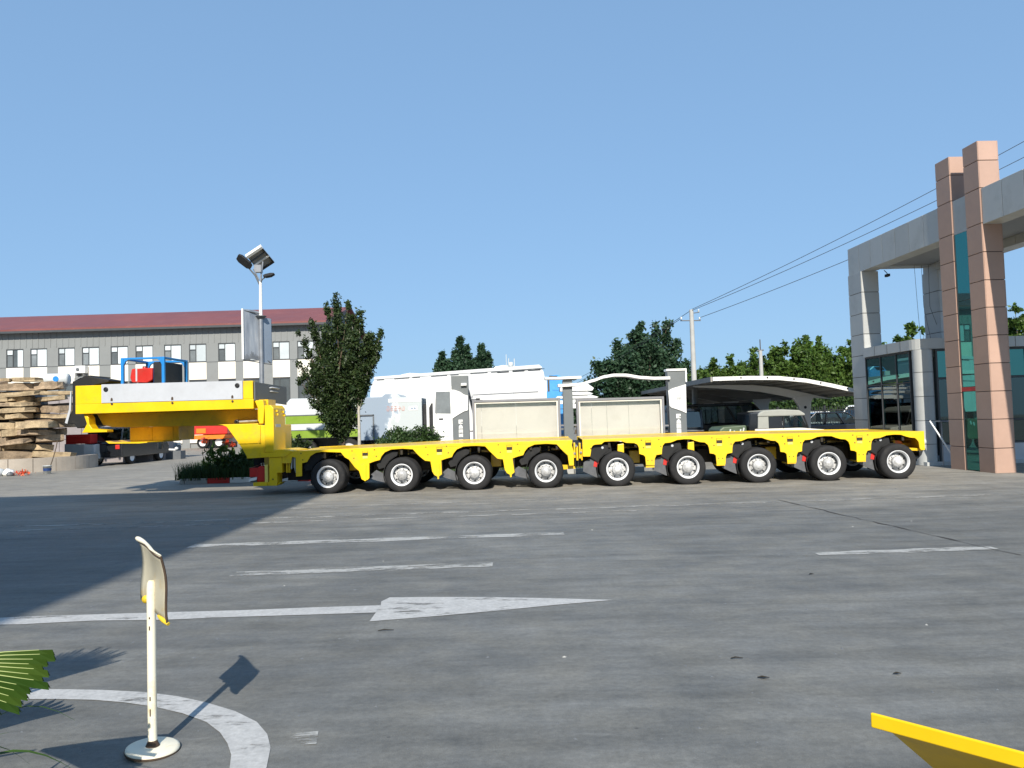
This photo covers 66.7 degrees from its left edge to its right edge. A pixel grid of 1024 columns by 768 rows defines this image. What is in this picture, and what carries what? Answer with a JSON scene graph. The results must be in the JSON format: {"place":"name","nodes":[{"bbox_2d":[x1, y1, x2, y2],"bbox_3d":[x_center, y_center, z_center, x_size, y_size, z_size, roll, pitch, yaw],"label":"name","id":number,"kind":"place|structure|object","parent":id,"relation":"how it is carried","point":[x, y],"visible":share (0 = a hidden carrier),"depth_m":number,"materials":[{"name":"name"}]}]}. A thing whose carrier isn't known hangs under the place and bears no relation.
{"place":"outdoors","nodes":[
{"label":"outdoors","id":0,"kind":"place"},
{"bbox_2d":[0,705,73,767],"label":"spider plant","id":1,"kind":"object","parent":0,"point":[14,750],"visible":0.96,"depth_m":2.96,"materials":[{"name":"green plant"}]},
{"bbox_2d":[41,373,70,386],"bbox_3d":[-19.913,-0.174,33.962,1.100,0.570,0.548,-1,-3,-8],"label":"round tank","id":2,"kind":"object","parent":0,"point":[62,377],"visible":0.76,"depth_m":33.77,"materials":[{"name":"white paint"}]},
{"bbox_2d":[48,397,173,462],"bbox_3d":[-20.766,2.298,39.644,5.950,3.300,2.440,-2,-3,0],"label":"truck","id":3,"kind":"object","parent":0,"point":[70,431],"visible":0.12,"depth_m":38.44,"materials":[{"name":"metal"}]},
{"bbox_2d":[166,447,185,458],"bbox_3d":[-17.556,3.434,40.211,1.100,0.890,0.600,-2,-3,0],"label":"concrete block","id":4,"kind":"object","parent":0,"point":[173,454],"visible":0.64,"depth_m":39.91,"materials":[{"name":"paint"}]},
{"bbox_2d":[173,442,180,450],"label":"parked car","id":5,"kind":"object","parent":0,"point":[176,444],"visible":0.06,"depth_m":42.55,"materials":[{"name":"grey metal"}]},
{"bbox_2d":[173,460,253,480],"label":"grass","id":6,"kind":"structure","parent":0,"point":[198,471],"depth_m":22.07,"materials":[{"name":"green plant"}]},
{"bbox_2d":[374,466,582,472],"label":"grass","id":7,"kind":"structure","parent":0,"point":[515,468],"depth_m":22.38,"materials":[{"name":"green plant"}]},
{"bbox_2d":[0,430,1023,767],"bbox_3d":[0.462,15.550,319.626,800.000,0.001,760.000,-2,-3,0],"label":"ground","id":8,"kind":"structure","parent":0,"point":[790,622],"depth_m":6.14,"materials":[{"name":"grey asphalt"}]},
{"bbox_2d":[2,468,14,475],"bbox_3d":[-18.841,3.289,29.103,0.439,0.287,0.403,-2,-3,0],"label":"rubbish bag","id":9,"kind":"object","parent":8,"relation":"on","point":[5,471],"visible":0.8,"depth_m":28.98,"materials":[{"name":"white paint"}]},
{"bbox_2d":[14,469,29,475],"bbox_3d":[-18.242,3.316,29.036,0.846,0.332,0.498,-3,-3,31],"label":"red plant","id":10,"kind":"object","parent":8,"relation":"on","point":[22,472],"visible":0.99,"depth_m":28.96,"materials":[{"name":"red plant"}]},
{"bbox_2d":[0,650,55,714],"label":"fan palm","id":11,"kind":"object","parent":8,"relation":"on","point":[22,672],"visible":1,"depth_m":2.97,"materials":[{"name":"green plant"}]},
{"bbox_2d":[0,453,97,472],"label":"stone basin","id":12,"kind":"object","parent":8,"relation":"on","point":[30,465],"visible":0.77,"depth_m":31.54,"materials":[{"name":"concrete"}]},
{"bbox_2d":[0,377,76,459],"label":"rockery","id":13,"kind":"object","parent":12,"relation":"in","point":[30,427],"visible":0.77,"depth_m":31.89,"materials":[{"name":"brown stone"}]},
{"bbox_2d":[65,444,102,458],"bbox_3d":[-19.246,3.049,34.938,1.372,0.779,0.876,-2,-3,0],"label":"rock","id":14,"kind":"object","parent":12,"relation":"in","point":[82,449],"visible":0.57,"depth_m":34.58,"materials":[{"name":"grey stone"}]},
{"bbox_2d":[66,434,96,443],"bbox_3d":[-19.335,2.471,34.941,1.100,0.420,0.620,-2,-3,0],"label":"red crate","id":15,"kind":"object","parent":14,"relation":"on","point":[81,439],"visible":0.96,"depth_m":34.65,"materials":[{"name":"paint"}]},
{"bbox_2d":[43,441,57,473],"bbox_3d":[-17.560,2.788,29.580,0.504,1.253,0.310,0,-3,-31],"label":"paint bucket","id":16,"kind":"object","parent":8,"relation":"on","point":[47,469],"visible":0.94,"depth_m":29.44,"materials":[{"name":"white plastic"}]},
{"bbox_2d":[88,427,168,464],"bbox_3d":[-18.372,2.907,37.333,2.070,1.740,4.524,-2,-3,2],"label":"parked car","id":17,"kind":"object","parent":8,"relation":"on","point":[129,453],"visible":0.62,"depth_m":35.44,"materials":[{"name":"black paint"}]},
{"bbox_2d":[27,689,270,767],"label":"curved line","id":18,"kind":"object","parent":8,"relation":"on","point":[240,737],"visible":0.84,"depth_m":4.30,"materials":[{"name":"white paint"}]},
{"bbox_2d":[124,536,180,761],"bbox_3d":[-1.807,1.306,3.889,0.281,1.047,0.303,-2,-3,0],"label":"sign stand","id":19,"kind":"object","parent":8,"relation":"on","point":[153,597],"visible":1,"depth_m":3.86,"materials":[{"name":"white metal"}]},
{"bbox_2d":[0,307,364,448],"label":"warehouse","id":20,"kind":"structure","parent":8,"relation":"on","point":[207,345],"depth_m":60.23,"materials":[{"name":"grey paint"}]},
{"bbox_2d":[6,349,23,367],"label":"window","id":21,"kind":"structure","parent":20,"relation":"in","point":[14,357],"depth_m":60.24,"materials":[{"name":"grey glass"}]},
{"bbox_2d":[30,348,46,366],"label":"window","id":22,"kind":"structure","parent":20,"relation":"in","point":[38,356],"depth_m":60.24,"materials":[{"name":"grey glass"}]},
{"bbox_2d":[58,384,72,396],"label":"window","id":23,"kind":"structure","parent":20,"relation":"in","point":[70,388],"depth_m":60.14,"materials":[{"name":"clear glass"}]},
{"bbox_2d":[58,348,74,365],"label":"window","id":24,"kind":"structure","parent":20,"relation":"in","point":[66,356],"depth_m":60.24,"materials":[{"name":"grey glass"}]},
{"bbox_2d":[74,366,87,375],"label":"air conditioner","id":25,"kind":"object","parent":20,"relation":"attached to","point":[80,369],"visible":1,"depth_m":59.62,"materials":[{"name":"white paint"}]},
{"bbox_2d":[82,347,98,365],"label":"window","id":26,"kind":"structure","parent":20,"relation":"in","point":[90,355],"depth_m":60.24,"materials":[{"name":"grey glass"}]},
{"bbox_2d":[111,346,127,364],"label":"window","id":27,"kind":"structure","parent":20,"relation":"in","point":[117,352],"depth_m":60.24,"materials":[{"name":"grey glass"}]},
{"bbox_2d":[136,345,152,363],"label":"window","id":28,"kind":"structure","parent":20,"relation":"in","point":[146,350],"depth_m":60.26,"materials":[{"name":"grey glass"}]},
{"bbox_2d":[164,344,181,362],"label":"window","id":29,"kind":"structure","parent":20,"relation":"in","point":[172,351],"depth_m":60.26,"materials":[{"name":"grey glass"}]},
{"bbox_2d":[189,344,205,361],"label":"window","id":30,"kind":"structure","parent":20,"relation":"in","point":[197,352],"depth_m":60.24,"materials":[{"name":"grey glass"}]},
{"bbox_2d":[218,343,235,360],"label":"window","id":31,"kind":"structure","parent":20,"relation":"in","point":[226,351],"depth_m":60.24,"materials":[{"name":"grey glass"}]},
{"bbox_2d":[244,379,258,381],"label":"window","id":32,"kind":"structure","parent":20,"relation":"in","point":[256,380],"depth_m":60.15,"materials":[{"name":"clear glass"}]},
{"bbox_2d":[272,341,289,359],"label":"window","id":33,"kind":"structure","parent":20,"relation":"in","point":[281,349],"depth_m":60.24,"materials":[{"name":"grey glass"}]},
{"bbox_2d":[273,378,290,401],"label":"window","id":34,"kind":"structure","parent":20,"relation":"in","point":[285,382],"depth_m":60.14,"materials":[{"name":"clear glass"}]},
{"bbox_2d":[297,341,313,358],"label":"window","id":35,"kind":"structure","parent":20,"relation":"in","point":[300,349],"depth_m":60.24,"materials":[{"name":"grey glass"}]},
{"bbox_2d":[298,377,314,398],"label":"window","id":36,"kind":"structure","parent":20,"relation":"in","point":[300,388],"depth_m":60.11,"materials":[{"name":"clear glass"}]},
{"bbox_2d":[191,426,233,448],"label":"red truck","id":37,"kind":"object","parent":8,"relation":"on","point":[223,432],"visible":0.59,"depth_m":57.94,"materials":[{"name":"paint"}]},
{"bbox_2d":[236,244,274,382],"bbox_3d":[-8.123,-0.762,24.927,1.155,7.378,0.791,0,-3,-38],"label":"solar street lamp","id":38,"kind":"object","parent":8,"relation":"on","point":[256,328],"visible":0.96,"depth_m":25.02,"materials":[{"name":"white metal"}]},
{"bbox_2d":[0,597,605,624],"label":"road arrow","id":39,"kind":"object","parent":8,"relation":"on","point":[454,605],"visible":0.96,"depth_m":6.66,"materials":[{"name":"white paint"}]},
{"bbox_2d":[293,731,317,743],"bbox_3d":[-1.078,1.803,3.957,0.186,0.001,0.162,-1,-3,-6],"label":"paint patch","id":40,"kind":"object","parent":8,"relation":"on","point":[315,733],"visible":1,"depth_m":4.00,"materials":[{"name":"white paint"}]},
{"bbox_2d":[285,398,367,447],"bbox_3d":[-7.922,1.963,33.589,3.546,2.679,2.335,-2,-3,0],"label":"sanitation truck","id":41,"kind":"object","parent":8,"relation":"on","point":[301,418],"visible":0.24,"depth_m":32.47,"materials":[{"name":"green paint"}]},
{"bbox_2d":[235,562,492,575],"bbox_3d":[-1.616,2.017,8.481,2.822,0.001,0.300,-2,-3,-2],"label":"lane line","id":42,"kind":"object","parent":8,"relation":"on","point":[424,566],"visible":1,"depth_m":8.47,"materials":[{"name":"paint"}]},
{"bbox_2d":[187,532,564,547],"bbox_3d":[-1.814,2.113,10.559,5.060,0.001,0.331,-2,-3,-2],"label":"lane line","id":43,"kind":"object","parent":8,"relation":"on","point":[367,540],"visible":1,"depth_m":10.56,"materials":[{"name":"paint"}]},
{"bbox_2d":[180,465,643,483],"bbox_3d":[-2.874,2.644,23.623,13.249,0.150,3.716,-2,-3,2],"label":"planting bed","id":44,"kind":"object","parent":8,"relation":"on","point":[577,470],"visible":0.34,"depth_m":21.95,"materials":[{"name":"green plant"}]},
{"bbox_2d":[201,437,235,474],"bbox_3d":[-8.419,2.118,22.374,0.993,1.225,0.708,-2,-3,0],"label":"canna flower","id":45,"kind":"object","parent":44,"relation":"on","point":[211,452],"visible":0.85,"depth_m":22.28,"materials":[{"name":"green plant"}]},
{"bbox_2d":[213,448,253,475],"bbox_3d":[-8.072,2.240,22.634,1.416,1.025,1.387,-2,-3,0],"label":"flowering shrub","id":46,"kind":"object","parent":44,"relation":"on","point":[239,458],"visible":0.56,"depth_m":22.28,"materials":[{"name":"green plant"}]},
{"bbox_2d":[291,434,313,448],"bbox_3d":[-6.415,2.069,22.929,1.738,1.301,1.661,-2,-3,0],"label":"round shrub","id":47,"kind":"object","parent":44,"relation":"on","point":[297,443],"visible":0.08,"depth_m":22.85,"materials":[{"name":"green plant"}]},
{"bbox_2d":[295,292,365,445],"bbox_3d":[-5.902,-0.088,24.931,2.326,5.826,1.895,-2,-3,0],"label":"bushy tree","id":48,"kind":"object","parent":44,"relation":"on","point":[334,406],"visible":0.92,"depth_m":24.67,"materials":[{"name":"green plant"}]},
{"bbox_2d":[341,306,384,444],"bbox_3d":[-4.614,0.147,24.212,1.373,5.197,1.022,-2,-3,0],"label":"slim tree","id":49,"kind":"object","parent":44,"relation":"on","point":[361,362],"visible":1,"depth_m":24.14,"materials":[{"name":"green plant"}]},
{"bbox_2d":[371,424,445,443],"bbox_3d":[-3.117,1.908,23.196,2.965,1.444,1.972,-2,-3,0],"label":"round shrub","id":50,"kind":"object","parent":44,"relation":"on","point":[418,434],"visible":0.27,"depth_m":22.89,"materials":[{"name":"green plant"}]},
{"bbox_2d":[360,386,479,444],"bbox_3d":[-3.680,1.637,32.114,4.874,2.950,2.760,-2,-3,0],"label":"box lorry","id":51,"kind":"object","parent":8,"relation":"on","point":[387,412],"visible":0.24,"depth_m":30.98,"materials":[{"name":"white paint"}]},
{"bbox_2d":[290,499,561,508],"bbox_3d":[-1.633,2.300,14.947,5.213,0.001,0.290,-2,-3,-2],"label":"lane line","id":52,"kind":"object","parent":8,"relation":"on","point":[415,503],"visible":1,"depth_m":14.96,"materials":[{"name":"paint"}]},
{"bbox_2d":[432,349,450,371],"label":"tree","id":53,"kind":"object","parent":8,"relation":"on","point":[441,363],"visible":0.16,"depth_m":59.89,"materials":[{"name":"green plant"}]},
{"bbox_2d":[370,358,546,429],"bbox_3d":[-2.276,1.060,38.774,10.692,4.600,2.460,-3,-3,33],"label":"semi trailer","id":54,"kind":"object","parent":8,"relation":"on","point":[509,381],"visible":0.21,"depth_m":36.75,"materials":[{"name":"white paint"}]},
{"bbox_2d":[446,335,474,370],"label":"tree","id":55,"kind":"object","parent":8,"relation":"on","point":[461,356],"visible":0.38,"depth_m":59.89,"materials":[{"name":"green plant"}]},
{"bbox_2d":[472,342,494,368],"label":"tree","id":56,"kind":"object","parent":8,"relation":"on","point":[483,360],"visible":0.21,"depth_m":59.88,"materials":[{"name":"green plant"}]},
{"bbox_2d":[65,375,926,493],"bbox_3d":[-0.729,0.989,19.132,20.045,2.963,3.154,-2,-3,2],"label":"modular trailer","id":57,"kind":"object","parent":8,"relation":"on","point":[250,415],"visible":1,"depth_m":17.78,"materials":[{"name":"yellow paint"}]},
{"bbox_2d":[121,357,187,383],"bbox_3d":[-8.895,-0.075,19.403,1.080,1.090,1.250,-2,-3,2],"label":"power pack","id":58,"kind":"object","parent":57,"relation":"on","point":[162,370],"visible":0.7,"depth_m":18.91,"materials":[{"name":"blue paint"}]},
{"bbox_2d":[248,465,258,481],"bbox_3d":[-5.930,2.068,18.032,0.260,0.395,0.310,-2,-3,2],"label":"tool case","id":59,"kind":"object","parent":57,"relation":"on","point":[253,474],"visible":0.79,"depth_m":17.91,"materials":[{"name":"red paint"}]},
{"bbox_2d":[257,463,264,481],"bbox_3d":[-5.772,2.039,18.012,0.200,0.438,0.220,-2,-3,2],"label":"fuel can","id":60,"kind":"object","parent":57,"relation":"on","point":[261,473],"visible":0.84,"depth_m":17.90,"materials":[{"name":"red paint"}]},
{"bbox_2d":[0,493,1020,530],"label":"lane line","id":61,"kind":"object","parent":8,"relation":"on","point":[455,512],"visible":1,"depth_m":13.36,"materials":[{"name":"paint"}]},
{"bbox_2d":[545,375,563,436],"bbox_3d":[1.993,1.430,39.307,1.900,3.656,2.330,-2,-3,0],"label":"blue truck","id":62,"kind":"object","parent":8,"relation":"on","point":[552,389],"visible":0.07,"depth_m":38.21,"materials":[{"name":"paint"}]},
{"bbox_2d":[450,368,686,441],"bbox_3d":[1.774,1.117,24.147,7.320,2.970,0.568,-2,-3,0],"label":"notice board","id":63,"kind":"object","parent":8,"relation":"on","point":[530,418],"visible":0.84,"depth_m":24.16,"materials":[{"name":"white paint"}]},
{"bbox_2d":[573,391,584,433],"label":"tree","id":64,"kind":"object","parent":8,"relation":"on","point":[574,412],"visible":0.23,"depth_m":69.64,"materials":[{"name":"green plant"}]},
{"bbox_2d":[584,317,690,410],"bbox_3d":[6.487,-0.100,39.929,5.613,6.673,3.650,-3,-3,18],"label":"tree","id":65,"kind":"object","parent":8,"relation":"on","point":[653,357],"visible":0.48,"depth_m":39.24,"materials":[{"name":"green plant"}]},
{"bbox_2d":[664,408,704,432],"bbox_3d":[6.257,1.831,29.440,2.070,1.740,4.524,-2,-3,10],"label":"parked car","id":66,"kind":"object","parent":8,"relation":"on","point":[694,420],"visible":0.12,"depth_m":27.33,"materials":[{"name":"black paint"}]},
{"bbox_2d":[680,309,700,403],"bbox_3d":[7.449,-0.154,32.028,0.850,5.860,0.260,-2,-3,0],"label":"utility pole","id":67,"kind":"object","parent":8,"relation":"on","point":[693,361],"visible":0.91,"depth_m":32.01,"materials":[{"name":"concrete"}]},
{"bbox_2d":[577,319,679,382],"bbox_3d":[4.023,-0.502,45.109,0.022,3.123,26.604,-1,-3,-13],"label":"overhead wire","id":68,"kind":"object","parent":67,"relation":"attached to","point":[641,344],"visible":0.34,"depth_m":35.85,"materials":[{"name":"black metal"}]},
{"bbox_2d":[585,312,687,374],"bbox_3d":[4.711,-1.083,45.109,0.022,2.643,26.525,-1,-3,-12],"label":"overhead wire","id":69,"kind":"object","parent":67,"relation":"attached to","point":[650,336],"visible":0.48,"depth_m":35.88,"materials":[{"name":"black metal"}]},
{"bbox_2d":[700,260,846,317],"bbox_3d":[14.202,-5.692,27.204,16.402,5.120,0.020,-4,-3,37],"label":"overhead wire","id":70,"kind":"object","parent":67,"relation":"attached to","point":[774,289],"visible":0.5,"depth_m":30.18,"materials":[{"name":"black metal"}]},
{"bbox_2d":[693,141,1023,308],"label":"overhead wire","id":71,"kind":"object","parent":67,"relation":"attached to","point":[841,237],"visible":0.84,"depth_m":28.56,"materials":[{"name":"black metal"}]},
{"bbox_2d":[687,371,705,403],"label":"broadleaf tree","id":72,"kind":"object","parent":8,"relation":"on","point":[698,375],"visible":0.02,"depth_m":53.99,"materials":[{"name":"green plant"}]},
{"bbox_2d":[664,402,759,431],"bbox_3d":[8.231,1.752,31.141,4.674,1.930,2.070,-2,-3,-4],"label":"parked van","id":73,"kind":"object","parent":8,"relation":"on","point":[719,414],"visible":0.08,"depth_m":30.38,"materials":[{"name":"black paint"}]},
{"bbox_2d":[696,357,733,377],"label":"broadleaf tree","id":74,"kind":"object","parent":8,"relation":"on","point":[712,369],"visible":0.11,"depth_m":54.65,"materials":[{"name":"green plant"}]},
{"bbox_2d":[708,412,758,431],"bbox_3d":[7.172,1.641,24.988,1.720,1.478,1.510,-2,-3,0],"label":"army truck","id":75,"kind":"object","parent":8,"relation":"on","point":[747,421],"visible":0.09,"depth_m":24.38,"materials":[{"name":"green paint"}]},
{"bbox_2d":[721,353,751,376],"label":"broadleaf tree","id":76,"kind":"object","parent":8,"relation":"on","point":[739,368],"visible":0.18,"depth_m":55.41,"materials":[{"name":"green plant"}]},
{"bbox_2d":[640,376,853,427],"bbox_3d":[8.942,1.457,34.624,5.010,2.680,19.467,-2,-3,0],"label":"carport","id":77,"kind":"object","parent":8,"relation":"on","point":[760,392],"visible":0.66,"depth_m":27.70,"materials":[{"name":"white paint"}]},
{"bbox_2d":[757,339,763,375],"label":"utility pole","id":78,"kind":"object","parent":8,"relation":"on","point":[760,363],"visible":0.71,"depth_m":48.00,"materials":[{"name":"concrete"}]},
{"bbox_2d":[744,347,779,416],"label":"broadleaf tree","id":79,"kind":"object","parent":8,"relation":"on","point":[753,363],"visible":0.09,"depth_m":55.45,"materials":[{"name":"green plant"}]},
{"bbox_2d":[686,396,853,416],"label":"hedge","id":80,"kind":"object","parent":8,"relation":"on","point":[832,401],"visible":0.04,"depth_m":46.63,"materials":[{"name":"green plant"}]},
{"bbox_2d":[764,339,799,409],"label":"broadleaf tree","id":81,"kind":"object","parent":8,"relation":"on","point":[776,354],"visible":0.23,"depth_m":54.90,"materials":[{"name":"green plant"}]},
{"bbox_2d":[748,409,823,430],"bbox_3d":[8.725,1.601,25.043,2.244,1.570,1.560,-2,-3,0],"label":"jeep","id":82,"kind":"object","parent":8,"relation":"on","point":[792,419],"visible":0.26,"depth_m":24.32,"materials":[{"name":"beige paint"}]},
{"bbox_2d":[789,334,831,411],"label":"broadleaf tree","id":83,"kind":"object","parent":8,"relation":"on","point":[809,366],"visible":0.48,"depth_m":54.64,"materials":[{"name":"green plant"}]},
{"bbox_2d":[812,335,846,409],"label":"broadleaf tree","id":84,"kind":"object","parent":8,"relation":"on","point":[824,354],"visible":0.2,"depth_m":55.57,"materials":[{"name":"green plant"}]},
{"bbox_2d":[810,411,854,429],"bbox_3d":[13.663,1.913,33.130,4.424,1.460,2.070,-1,-3,-8],"label":"parked car","id":85,"kind":"object","parent":8,"relation":"on","point":[832,420],"visible":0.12,"depth_m":32.29,"materials":[{"name":"black paint"}]},
{"bbox_2d":[768,405,915,430],"bbox_3d":[13.663,1.916,36.533,11.200,1.750,0.100,-2,-3,0],"label":"metal fence","id":86,"kind":"object","parent":8,"relation":"on","point":[827,410],"visible":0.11,"depth_m":36.55,"materials":[{"name":"metal"}]},
{"bbox_2d":[831,339,853,408],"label":"broadleaf tree","id":87,"kind":"object","parent":8,"relation":"on","point":[844,378],"visible":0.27,"depth_m":55.13,"materials":[{"name":"green plant"}]},
{"bbox_2d":[844,405,854,415],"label":"parked car","id":88,"kind":"object","parent":8,"relation":"on","point":[852,412],"visible":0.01,"depth_m":40.71,"materials":[{"name":"white paint"}]},
{"bbox_2d":[781,500,1020,554],"bbox_3d":[5.029,1.928,11.018,0.074,0.001,5.736,-1,-3,-6],"label":"pavement crack","id":89,"kind":"object","parent":8,"relation":"on","point":[896,526],"visible":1,"depth_m":10.45,"materials":[{"name":"black asphalt"}]},
{"bbox_2d":[884,321,924,385],"bbox_3d":[19.515,-0.175,38.163,2.377,5.860,2.730,-1,-3,-17],"label":"broadleaf tree","id":90,"kind":"object","parent":8,"relation":"on","point":[910,329],"visible":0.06,"depth_m":37.94,"materials":[{"name":"green plant"}]},
{"bbox_2d":[816,546,997,554],"bbox_3d":[4.357,1.845,8.611,2.006,0.001,0.240,-2,-3,-2],"label":"lane line","id":91,"kind":"object","parent":8,"relation":"on","point":[912,549],"visible":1,"depth_m":8.61,"materials":[{"name":"paint"}]},
{"bbox_2d":[848,141,1023,472],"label":"entrance gate","id":92,"kind":"structure","parent":8,"relation":"on","point":[964,236],"depth_m":18.96,"materials":[{"name":"pink stone"}]},
{"bbox_2d":[929,421,949,451],"bbox_3d":[11.110,1.534,19.963,0.044,1.202,0.730,0,-3,-37],"label":"leaning pole","id":93,"kind":"object","parent":8,"relation":"on","point":[939,436],"visible":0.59,"depth_m":20.05,"materials":[{"name":"white metal"}]},
{"bbox_2d":[934,420,948,465],"bbox_3d":[11.526,1.534,20.253,0.850,1.180,0.270,-2,-3,0],"label":"side table","id":94,"kind":"object","parent":8,"relation":"on","point":[941,421],"visible":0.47,"depth_m":20.23,"materials":[{"name":"grey metal"}]},
{"bbox_2d":[863,336,1023,465],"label":"guardhouse","id":95,"kind":"structure","parent":8,"relation":"on","point":[917,400],"depth_m":20.96,"materials":[{"name":"white metal"}]},
{"bbox_2d":[865,351,916,460],"bbox_3d":[10.902,0.680,22.463,0.070,3.055,2.433,-2,-3,-2],"label":"window","id":96,"kind":"structure","parent":95,"relation":"in","point":[891,407],"depth_m":22.36,"materials":[{"name":"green glass"}]},
{"bbox_2d":[934,347,1023,461],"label":"window","id":97,"kind":"structure","parent":95,"relation":"in","point":[1016,362],"depth_m":20.87,"materials":[{"name":"green glass"}]},
{"bbox_2d":[1007,302,1023,335],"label":"broadleaf tree","id":98,"kind":"object","parent":8,"relation":"on","point":[1016,326],"visible":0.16,"depth_m":42.11,"materials":[{"name":"green plant"}]},
{"bbox_2d":[0,0,1023,397],"label":"sky","id":99,"kind":"structure","parent":0,"point":[534,182],"materials":[{"name":"blue"}]},
{"bbox_2d":[871,713,1023,767],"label":"steel ramp","id":100,"kind":"structure","parent":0,"point":[933,747],"depth_m":2.33,"materials":[{"name":"yellow paint"}]},
{"bbox_3d":[3.152,1.020,36.036,1.441,0.220,0.900,-2,-3,0],"label":"body sheet","id":101,"kind":"object","parent":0,"visible":0},
{"bbox_3d":[2.921,0.797,36.046,1.191,0.140,0.900,-2,-3,0],"label":"body sheet","id":102,"kind":"object","parent":101,"relation":"on","visible":0},
{"bbox_2d":[573,395,597,398],"bbox_3d":[3.091,0.622,36.053,1.742,0.120,0.900,-2,-3,0],"label":"body sheet","id":103,"kind":"object","parent":102,"relation":"on","point":[582,397],"visible":0.49,"depth_m":35.60,"materials":[{"name":"white paint"}]},
{"bbox_2d":[561,392,592,395],"bbox_3d":[3.010,0.454,36.061,1.391,0.140,0.900,-2,-3,0],"label":"body sheet","id":104,"kind":"object","parent":103,"relation":"on","point":[580,393],"visible":0.77,"depth_m":35.61,"materials":[{"name":"white paint"}]},
{"bbox_2d":[559,384,593,391],"bbox_3d":[2.978,0.195,36.072,1.542,0.300,0.900,-2,-3,0],"label":"body sheet","id":105,"kind":"object","parent":104,"relation":"on","point":[585,387],"visible":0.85,"depth_m":35.62,"materials":[{"name":"white paint"}]},
{"bbox_3d":[20.395,-3.843,22.162,1.200,11.600,0.320,-2,-3,0],"label":"utility pole","id":106,"kind":"object","parent":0,"visible":0},
{"bbox_2d":[693,157,1023,309],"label":"overhead wire","id":107,"kind":"object","parent":106,"relation":"attached to","point":[834,248],"visible":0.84,"depth_m":28.75,"materials":[{"name":"black metal"}]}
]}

